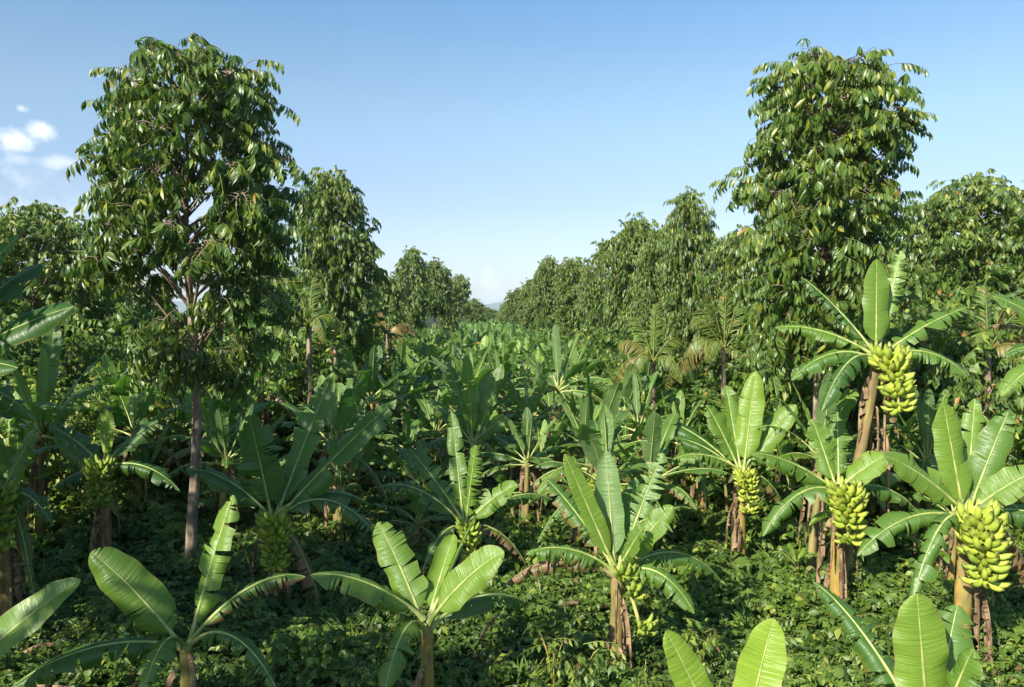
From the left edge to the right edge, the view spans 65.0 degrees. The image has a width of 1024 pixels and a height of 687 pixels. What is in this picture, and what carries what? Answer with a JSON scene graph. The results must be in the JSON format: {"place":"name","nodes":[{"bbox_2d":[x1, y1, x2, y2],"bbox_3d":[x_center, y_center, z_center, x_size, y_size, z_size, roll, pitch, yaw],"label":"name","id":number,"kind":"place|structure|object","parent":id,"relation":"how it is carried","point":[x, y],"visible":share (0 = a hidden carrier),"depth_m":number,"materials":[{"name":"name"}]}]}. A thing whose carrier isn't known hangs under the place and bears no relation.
{"place":"outdoors","nodes":[
{"label":"outdoors","id":0,"kind":"place"},
{"bbox_2d":[0,0,1023,304],"label":"sky","id":1,"kind":"structure","parent":0,"point":[490,139],"materials":[{"name":"blue"}]},
{"bbox_2d":[9,315,1023,686],"bbox_3d":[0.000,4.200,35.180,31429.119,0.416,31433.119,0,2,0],"label":"ground","id":2,"kind":"structure","parent":0,"point":[467,649],"depth_m":14.00,"materials":[{"name":"soil"}]},
{"bbox_2d":[0,428,54,616],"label":"banana plant","id":3,"kind":"object","parent":2,"relation":"on","point":[12,495],"visible":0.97,"depth_m":12.94,"materials":[{"name":"green plant"}]},
{"bbox_2d":[0,287,70,472],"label":"shrub","id":4,"kind":"object","parent":2,"relation":"on","point":[11,355],"visible":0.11,"depth_m":26.20,"materials":[{"name":"green plant"}]},
{"bbox_2d":[0,234,73,420],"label":"banana plant","id":5,"kind":"object","parent":2,"relation":"on","point":[33,324],"visible":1,"depth_m":9.48,"materials":[{"name":"green plant"}]},
{"bbox_2d":[0,577,80,686],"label":"banana plant","id":6,"kind":"object","parent":2,"relation":"on","point":[26,617],"visible":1,"depth_m":9.26,"materials":[{"name":"green plant"}]},
{"bbox_2d":[0,324,116,535],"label":"banana plant","id":7,"kind":"object","parent":2,"relation":"on","point":[47,376],"visible":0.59,"depth_m":19.08,"materials":[{"name":"green plant"}]},
{"bbox_2d":[0,299,135,472],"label":"shrub","id":8,"kind":"object","parent":2,"relation":"on","point":[72,346],"visible":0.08,"depth_m":27.82,"materials":[{"name":"green plant"}]},
{"bbox_2d":[0,196,138,361],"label":"broadleaf tree","id":9,"kind":"object","parent":2,"relation":"on","point":[59,246],"visible":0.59,"depth_m":31.90,"materials":[{"name":"green plant"}]},
{"bbox_2d":[0,347,179,522],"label":"shrub","id":10,"kind":"object","parent":2,"relation":"on","point":[85,427],"visible":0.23,"depth_m":21.66,"materials":[{"name":"green plant"}]},
{"bbox_2d":[48,408,179,552],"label":"banana plant","id":11,"kind":"object","parent":2,"relation":"on","point":[97,474],"visible":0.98,"depth_m":17.01,"materials":[{"name":"green plant"}]},
{"bbox_2d":[57,302,188,462],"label":"shrub","id":12,"kind":"object","parent":2,"relation":"on","point":[110,352],"visible":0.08,"depth_m":29.44,"materials":[{"name":"green plant"}]},
{"bbox_2d":[67,353,179,488],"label":"banana plant","id":13,"kind":"object","parent":2,"relation":"on","point":[119,382],"visible":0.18,"depth_m":22.73,"materials":[{"name":"green plant"}]},
{"bbox_2d":[86,370,186,513],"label":"banana plant","id":14,"kind":"object","parent":2,"relation":"on","point":[130,412],"visible":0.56,"depth_m":21.19,"materials":[{"name":"green plant"}]},
{"bbox_2d":[82,288,215,403],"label":"shrub","id":15,"kind":"object","parent":2,"relation":"on","point":[146,317],"visible":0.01,"depth_m":35.88,"materials":[{"name":"green plant"}]},
{"bbox_2d":[12,495,304,686],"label":"banana plant","id":16,"kind":"object","parent":2,"relation":"on","point":[125,582],"visible":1,"depth_m":10.17,"materials":[{"name":"green plant"}]},
{"bbox_2d":[49,323,290,499],"bbox_3d":[-10.442,2.075,26.336,8.364,6.153,6.626,-1,2,-27],"label":"shrub","id":17,"kind":"object","parent":2,"relation":"on","point":[172,420],"visible":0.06,"depth_m":24.72,"materials":[{"name":"green plant"}]},
{"bbox_2d":[143,391,205,484],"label":"banana plant","id":18,"kind":"object","parent":2,"relation":"on","point":[180,417],"visible":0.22,"depth_m":24.66,"materials":[{"name":"green plant"}]},
{"bbox_2d":[60,33,313,573],"bbox_3d":[-6.532,-0.713,16.474,4.665,11.204,4.907,-1,2,-20],"label":"broadleaf tree","id":19,"kind":"object","parent":2,"relation":"on","point":[241,218],"visible":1,"depth_m":15.54,"materials":[{"name":"green plant"}]},
{"bbox_2d":[161,403,276,541],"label":"banana plant","id":20,"kind":"object","parent":2,"relation":"on","point":[219,428],"visible":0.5,"depth_m":19.08,"materials":[{"name":"green plant"}]},
{"bbox_2d":[158,392,282,525],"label":"banana plant","id":21,"kind":"object","parent":2,"relation":"on","point":[206,413],"visible":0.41,"depth_m":20.42,"materials":[{"name":"green plant"}]},
{"bbox_2d":[175,372,280,497],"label":"banana plant","id":22,"kind":"object","parent":2,"relation":"on","point":[219,402],"visible":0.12,"depth_m":22.66,"materials":[{"name":"green plant"}]},
{"bbox_2d":[203,319,300,477],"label":"banana plant","id":23,"kind":"object","parent":2,"relation":"on","point":[272,385],"visible":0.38,"depth_m":23.89,"materials":[{"name":"green plant"}]},
{"bbox_2d":[201,287,378,469],"bbox_3d":[-7.477,1.666,26.707,5.925,7.231,5.962,1,2,14],"label":"shrub","id":24,"kind":"object","parent":2,"relation":"on","point":[295,359],"visible":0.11,"depth_m":26.30,"materials":[{"name":"green plant"}]},
{"bbox_2d":[186,372,396,614],"bbox_3d":[-4.095,3.449,15.408,3.747,5.672,1.884,0,2,0],"label":"banana plant","id":25,"kind":"object","parent":2,"relation":"on","point":[275,536],"visible":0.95,"depth_m":15.00,"materials":[{"name":"green plant"}]},
{"bbox_2d":[270,277,344,474],"bbox_3d":[-6.351,1.295,24.928,2.214,6.751,1.539,0,2,0],"label":"palm","id":26,"kind":"object","parent":2,"relation":"on","point":[305,313],"visible":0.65,"depth_m":24.98,"materials":[{"name":"green plant"}]},
{"bbox_2d":[243,327,393,492],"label":"shrub","id":27,"kind":"object","parent":2,"relation":"on","point":[294,396],"visible":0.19,"depth_m":25.38,"materials":[{"name":"green plant"}]},
{"bbox_2d":[269,375,389,493],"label":"banana plant","id":28,"kind":"object","parent":2,"relation":"on","point":[349,382],"visible":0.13,"depth_m":23.29,"materials":[{"name":"green plant"}]},
{"bbox_2d":[31,318,632,360],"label":"banana foliage","id":29,"kind":"object","parent":2,"relation":"on","point":[495,330],"visible":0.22,"depth_m":68.80,"materials":[{"name":"green plant"}]},
{"bbox_2d":[277,370,393,538],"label":"banana plant","id":30,"kind":"object","parent":2,"relation":"on","point":[334,420],"visible":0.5,"depth_m":20.00,"materials":[{"name":"green plant"}]},
{"bbox_2d":[290,165,391,364],"bbox_3d":[-6.612,-1.175,30.772,3.888,11.069,3.941,0,2,0],"label":"broadleaf tree","id":31,"kind":"object","parent":2,"relation":"on","point":[346,246],"visible":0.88,"depth_m":29.96,"materials":[{"name":"green plant"}]},
{"bbox_2d":[288,382,399,506],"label":"banana plant","id":32,"kind":"object","parent":2,"relation":"on","point":[341,389],"visible":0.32,"depth_m":21.26,"materials":[{"name":"green plant"}]},
{"bbox_2d":[297,289,424,448],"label":"shrub","id":33,"kind":"object","parent":2,"relation":"on","point":[362,347],"visible":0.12,"depth_m":32.30,"materials":[{"name":"green plant"}]},
{"bbox_2d":[340,345,419,480],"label":"banana plant","id":34,"kind":"object","parent":2,"relation":"on","point":[374,362],"visible":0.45,"depth_m":26.16,"materials":[{"name":"green plant"}]},
{"bbox_2d":[363,273,410,349],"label":"broadleaf tree","id":35,"kind":"object","parent":2,"relation":"on","point":[395,290],"visible":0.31,"depth_m":44.39,"materials":[{"name":"green plant"}]},
{"bbox_2d":[365,412,440,491],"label":"banana plant","id":36,"kind":"object","parent":2,"relation":"on","point":[409,432],"visible":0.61,"depth_m":23.81,"materials":[{"name":"green plant"}]},
{"bbox_2d":[361,360,444,462],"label":"banana plant","id":37,"kind":"object","parent":2,"relation":"on","point":[399,413],"visible":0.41,"depth_m":28.09,"materials":[{"name":"green plant"}]},
{"bbox_2d":[390,245,430,338],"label":"broadleaf tree","id":38,"kind":"object","parent":2,"relation":"on","point":[416,294],"visible":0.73,"depth_m":57.26,"materials":[{"name":"green plant"}]},
{"bbox_2d":[372,491,460,564],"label":"banana plant","id":39,"kind":"object","parent":2,"relation":"on","point":[418,509],"visible":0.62,"depth_m":17.50,"materials":[{"name":"green plant"}]},
{"bbox_2d":[310,513,525,686],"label":"banana plant","id":40,"kind":"object","parent":2,"relation":"on","point":[449,594],"visible":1,"depth_m":10.58,"materials":[{"name":"green plant"}]},
{"bbox_2d":[387,386,454,467],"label":"banana plant","id":41,"kind":"object","parent":2,"relation":"on","point":[443,393],"visible":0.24,"depth_m":26.41,"materials":[{"name":"green plant"}]},
{"bbox_2d":[376,439,470,542],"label":"banana plant","id":42,"kind":"object","parent":2,"relation":"on","point":[421,446],"visible":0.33,"depth_m":19.97,"materials":[{"name":"green plant"}]},
{"bbox_2d":[400,394,449,476],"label":"banana plant","id":43,"kind":"object","parent":2,"relation":"on","point":[430,427],"visible":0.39,"depth_m":24.88,"materials":[{"name":"green plant"}]},
{"bbox_2d":[422,257,454,339],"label":"broadleaf tree","id":44,"kind":"object","parent":2,"relation":"on","point":[439,300],"visible":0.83,"depth_m":73.13,"materials":[{"name":"green plant"}]},
{"bbox_2d":[436,276,467,334],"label":"broadleaf tree","id":45,"kind":"object","parent":2,"relation":"on","point":[454,317],"visible":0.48,"depth_m":91.43,"materials":[{"name":"green plant"}]},
{"bbox_2d":[422,344,508,448],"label":"banana plant","id":46,"kind":"object","parent":2,"relation":"on","point":[481,371],"visible":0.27,"depth_m":27.60,"materials":[{"name":"green plant"}]},
{"bbox_2d":[380,412,551,573],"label":"banana plant","id":47,"kind":"object","parent":2,"relation":"on","point":[488,503],"visible":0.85,"depth_m":16.10,"materials":[{"name":"green plant"}]},
{"bbox_2d":[426,355,518,515],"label":"banana plant","id":48,"kind":"object","parent":2,"relation":"on","point":[480,423],"visible":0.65,"depth_m":21.56,"materials":[{"name":"green plant"}]},
{"bbox_2d":[430,376,518,475],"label":"banana plant","id":49,"kind":"object","parent":2,"relation":"on","point":[482,445],"visible":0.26,"depth_m":23.92,"materials":[{"name":"green plant"}]},
{"bbox_2d":[23,473,990,686],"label":"fallen leaves","id":50,"kind":"object","parent":2,"relation":"on","point":[490,622],"visible":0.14,"depth_m":12.92,"materials":[{"name":"brown plant"}]},
{"bbox_2d":[0,393,1023,686],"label":"undergrowth","id":51,"kind":"object","parent":2,"relation":"on","point":[328,649],"visible":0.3,"depth_m":14.29,"materials":[{"name":"green plant"}]},
{"bbox_2d":[0,436,1023,686],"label":"grass","id":52,"kind":"structure","parent":2,"relation":"on","point":[302,616],"depth_m":15.30,"materials":[{"name":"green plant"}]},
{"bbox_2d":[465,407,566,527],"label":"banana plant","id":53,"kind":"object","parent":2,"relation":"on","point":[535,455],"visible":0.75,"depth_m":20.64,"materials":[{"name":"green plant"}]},
{"bbox_2d":[512,277,542,333],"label":"broadleaf tree","id":54,"kind":"object","parent":2,"relation":"on","point":[526,321],"visible":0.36,"depth_m":81.37,"materials":[{"name":"green plant"}]},
{"bbox_2d":[481,372,575,492],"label":"banana plant","id":55,"kind":"object","parent":2,"relation":"on","point":[531,402],"visible":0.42,"depth_m":23.65,"materials":[{"name":"green plant"}]},
{"bbox_2d":[498,413,582,514],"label":"banana plant","id":56,"kind":"object","parent":2,"relation":"on","point":[539,426],"visible":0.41,"depth_m":21.93,"materials":[{"name":"green plant"}]},
{"bbox_2d":[527,254,562,339],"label":"broadleaf tree","id":57,"kind":"object","parent":2,"relation":"on","point":[543,296],"visible":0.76,"depth_m":65.25,"materials":[{"name":"green plant"}]},
{"bbox_2d":[518,621,578,686],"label":"tall weed","id":58,"kind":"object","parent":2,"relation":"on","point":[551,668],"visible":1,"depth_m":11.36,"materials":[{"name":"green plant"}]},
{"bbox_2d":[511,324,607,456],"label":"banana plant","id":59,"kind":"object","parent":2,"relation":"on","point":[562,374],"visible":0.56,"depth_m":27.93,"materials":[{"name":"green plant"}]},
{"bbox_2d":[550,256,599,338],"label":"broadleaf tree","id":60,"kind":"object","parent":2,"relation":"on","point":[566,299],"visible":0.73,"depth_m":54.31,"materials":[{"name":"green plant"}]},
{"bbox_2d":[526,368,645,551],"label":"banana plant","id":61,"kind":"object","parent":2,"relation":"on","point":[612,398],"visible":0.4,"depth_m":18.57,"materials":[{"name":"green plant"}]},
{"bbox_2d":[542,396,632,475],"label":"banana plant","id":62,"kind":"object","parent":2,"relation":"on","point":[584,417],"visible":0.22,"depth_m":21.94,"materials":[{"name":"green plant"}]},
{"bbox_2d":[564,649,627,686],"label":"tall weed","id":63,"kind":"object","parent":2,"relation":"on","point":[579,671],"visible":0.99,"depth_m":10.94,"materials":[{"name":"green plant"}]},
{"bbox_2d":[571,238,626,347],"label":"broadleaf tree","id":64,"kind":"object","parent":2,"relation":"on","point":[591,282],"visible":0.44,"depth_m":45.39,"materials":[{"name":"green plant"}]},
{"bbox_2d":[573,320,633,398],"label":"shrub","id":65,"kind":"object","parent":2,"relation":"on","point":[605,339],"visible":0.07,"depth_m":39.35,"materials":[{"name":"green plant"}]},
{"bbox_2d":[502,450,720,681],"bbox_3d":[1.562,4.233,12.301,3.447,5.244,1.144,0,2,0],"label":"banana plant","id":66,"kind":"object","parent":2,"relation":"on","point":[610,522],"visible":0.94,"depth_m":12.13,"materials":[{"name":"green plant"}]},
{"bbox_2d":[536,405,691,567],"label":"banana plant","id":67,"kind":"object","parent":2,"relation":"on","point":[596,440],"visible":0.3,"depth_m":15.90,"materials":[{"name":"green plant"}]},
{"bbox_2d":[567,363,667,464],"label":"banana plant","id":68,"kind":"object","parent":2,"relation":"on","point":[627,389],"visible":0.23,"depth_m":24.64,"materials":[{"name":"green plant"}]},
{"bbox_2d":[597,211,658,335],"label":"broadleaf tree","id":69,"kind":"object","parent":2,"relation":"on","point":[618,281],"visible":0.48,"depth_m":36.47,"materials":[{"name":"green plant"}]},
{"bbox_2d":[596,333,690,437],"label":"banana plant","id":70,"kind":"object","parent":2,"relation":"on","point":[660,386],"visible":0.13,"depth_m":26.88,"materials":[{"name":"green plant"}]},
{"bbox_2d":[609,371,682,485],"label":"banana plant","id":71,"kind":"object","parent":2,"relation":"on","point":[635,406],"visible":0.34,"depth_m":22.72,"materials":[{"name":"green plant"}]},
{"bbox_2d":[570,412,726,550],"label":"banana plant","id":72,"kind":"object","parent":2,"relation":"on","point":[664,434],"visible":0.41,"depth_m":17.29,"materials":[{"name":"green plant"}]},
{"bbox_2d":[614,303,683,412],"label":"palm","id":73,"kind":"object","parent":2,"relation":"on","point":[639,361],"visible":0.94,"depth_m":25.01,"materials":[{"name":"green plant"}]},
{"bbox_2d":[620,224,691,351],"bbox_3d":[6.117,-0.308,32.903,3.440,9.178,3.032,-1,3,-34],"label":"broadleaf tree","id":74,"kind":"object","parent":2,"relation":"on","point":[646,277],"visible":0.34,"depth_m":32.41,"materials":[{"name":"green plant"}]},
{"bbox_2d":[619,288,738,466],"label":"shrub","id":75,"kind":"object","parent":2,"relation":"on","point":[660,369],"visible":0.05,"depth_m":28.36,"materials":[{"name":"green plant"}]},
{"bbox_2d":[642,390,718,488],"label":"banana plant","id":76,"kind":"object","parent":2,"relation":"on","point":[678,405],"visible":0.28,"depth_m":23.75,"materials":[{"name":"green plant"}]},
{"bbox_2d":[645,420,732,518],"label":"banana plant","id":77,"kind":"object","parent":2,"relation":"on","point":[699,482],"visible":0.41,"depth_m":20.84,"materials":[{"name":"green plant"}]},
{"bbox_2d":[656,185,725,371],"bbox_3d":[6.317,-0.551,28.550,2.491,9.986,2.934,0,2,-8],"label":"broadleaf tree","id":78,"kind":"object","parent":2,"relation":"on","point":[679,300],"visible":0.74,"depth_m":28.00,"materials":[{"name":"green plant"}]},
{"bbox_2d":[661,302,737,461],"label":"shrub","id":79,"kind":"object","parent":2,"relation":"on","point":[696,382],"visible":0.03,"depth_m":27.35,"materials":[{"name":"green plant"}]},
{"bbox_2d":[681,624,728,665],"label":"tall weed","id":80,"kind":"object","parent":2,"relation":"on","point":[709,644],"visible":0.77,"depth_m":12.26,"materials":[{"name":"green plant"}]},
{"bbox_2d":[665,290,761,483],"bbox_3d":[6.170,1.546,23.887,3.256,6.327,2.128,1,2,22],"label":"palm","id":81,"kind":"object","parent":2,"relation":"on","point":[709,348],"visible":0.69,"depth_m":24.04,"materials":[{"name":"green plant"}]},
{"bbox_2d":[663,618,786,686],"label":"banana plant","id":82,"kind":"object","parent":2,"relation":"on","point":[762,660],"visible":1,"depth_m":8.17,"materials":[{"name":"green plant"}]},
{"bbox_2d":[684,224,765,383],"bbox_3d":[6.955,0.423,25.120,3.156,8.294,3.114,-1,2,-26],"label":"broadleaf tree","id":83,"kind":"object","parent":2,"relation":"on","point":[728,263],"visible":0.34,"depth_m":24.56,"materials":[{"name":"green plant"}]},
{"bbox_2d":[661,371,797,571],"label":"banana plant","id":84,"kind":"object","parent":2,"relation":"on","point":[745,437],"visible":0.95,"depth_m":17.43,"materials":[{"name":"green plant"}]},
{"bbox_2d":[660,326,824,496],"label":"shrub","id":85,"kind":"object","parent":2,"relation":"on","point":[709,392],"visible":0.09,"depth_m":24.26,"materials":[{"name":"green plant"}]},
{"bbox_2d":[728,366,812,516],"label":"banana plant","id":86,"kind":"object","parent":2,"relation":"on","point":[791,481],"visible":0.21,"depth_m":20.19,"materials":[{"name":"green plant"}]},
{"bbox_2d":[707,305,917,522],"bbox_3d":[8.515,1.774,22.062,5.837,7.562,6.037,0,2,2],"label":"shrub","id":87,"kind":"object","parent":2,"relation":"on","point":[768,387],"visible":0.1,"depth_m":21.08,"materials":[{"name":"green plant"}]},
{"bbox_2d":[709,38,937,549],"bbox_3d":[6.706,-0.789,17.389,4.442,11.288,4.385,0,2,0],"label":"broadleaf tree","id":88,"kind":"object","parent":2,"relation":"on","point":[803,221],"visible":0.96,"depth_m":16.66,"materials":[{"name":"green plant"}]},
{"bbox_2d":[756,369,904,577],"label":"banana plant","id":89,"kind":"object","parent":2,"relation":"on","point":[844,404],"visible":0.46,"depth_m":16.51,"materials":[{"name":"green plant"}]},
{"bbox_2d":[751,412,914,602],"bbox_3d":[5.915,3.485,14.568,3.255,4.350,1.237,-1,2,-24],"label":"banana plant","id":90,"kind":"object","parent":2,"relation":"on","point":[847,502],"visible":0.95,"depth_m":14.43,"materials":[{"name":"green plant"}]},
{"bbox_2d":[750,293,946,538],"bbox_3d":[8.716,2.005,20.761,5.496,6.929,5.530,0,2,-6],"label":"shrub","id":91,"kind":"object","parent":2,"relation":"on","point":[807,391],"visible":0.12,"depth_m":20.22,"materials":[{"name":"green plant"}]},
{"bbox_2d":[775,251,969,594],"bbox_3d":[6.872,1.644,15.089,3.696,6.801,1.484,0,2,-4],"label":"banana plant","id":92,"kind":"object","parent":2,"relation":"on","point":[891,366],"visible":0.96,"depth_m":14.92,"materials":[{"name":"green plant"}]},
{"bbox_2d":[813,582,993,686],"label":"banana plant","id":93,"kind":"object","parent":2,"relation":"on","point":[930,649],"visible":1,"depth_m":8.08,"materials":[{"name":"green plant"}]},
{"bbox_2d":[805,309,1023,554],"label":"shrub","id":94,"kind":"object","parent":2,"relation":"on","point":[935,372],"visible":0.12,"depth_m":19.56,"materials":[{"name":"green plant"}]},
{"bbox_2d":[846,288,991,491],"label":"shrub","id":95,"kind":"object","parent":2,"relation":"on","point":[905,315],"visible":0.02,"depth_m":24.49,"materials":[{"name":"green plant"}]},
{"bbox_2d":[863,267,1015,387],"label":"shrub","id":96,"kind":"object","parent":2,"relation":"on","point":[938,293],"visible":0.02,"depth_m":25.57,"materials":[{"name":"green plant"}]},
{"bbox_2d":[857,399,1023,677],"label":"banana plant","id":97,"kind":"object","parent":2,"relation":"on","point":[981,527],"visible":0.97,"depth_m":11.94,"materials":[{"name":"green plant"}]},
{"bbox_2d":[873,388,1016,553],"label":"banana plant","id":98,"kind":"object","parent":2,"relation":"on","point":[926,416],"visible":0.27,"depth_m":18.02,"materials":[{"name":"green plant"}]},
{"bbox_2d":[880,168,1023,332],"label":"broadleaf tree","id":99,"kind":"object","parent":2,"relation":"on","point":[968,244],"visible":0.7,"depth_m":28.21,"materials":[{"name":"green plant"}]},
{"bbox_2d":[891,454,1023,579],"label":"banana plant","id":100,"kind":"object","parent":2,"relation":"on","point":[949,556],"visible":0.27,"depth_m":16.15,"materials":[{"name":"green plant"}]},
{"bbox_2d":[903,292,1023,491],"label":"shrub","id":101,"kind":"object","parent":2,"relation":"on","point":[950,382],"visible":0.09,"depth_m":23.06,"materials":[{"name":"green plant"}]},
{"bbox_2d":[931,304,1023,430],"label":"shrub","id":102,"kind":"object","parent":2,"relation":"on","point":[965,345],"visible":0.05,"depth_m":22.44,"materials":[{"name":"green plant"}]},
{"bbox_2d":[939,263,1023,361],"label":"shrub","id":103,"kind":"object","parent":2,"relation":"on","point":[988,282],"depth_m":26.94,"materials":[{"name":"green plant"}]},
{"bbox_2d":[949,285,1023,459],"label":"palm","id":104,"kind":"object","parent":2,"relation":"on","point":[971,325],"visible":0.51,"depth_m":22.11,"materials":[{"name":"green plant"}]},
{"bbox_2d":[989,294,1023,396],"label":"banana plant","id":105,"kind":"object","parent":2,"relation":"on","point":[1014,376],"visible":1,"depth_m":14.30,"materials":[{"name":"green plant"}]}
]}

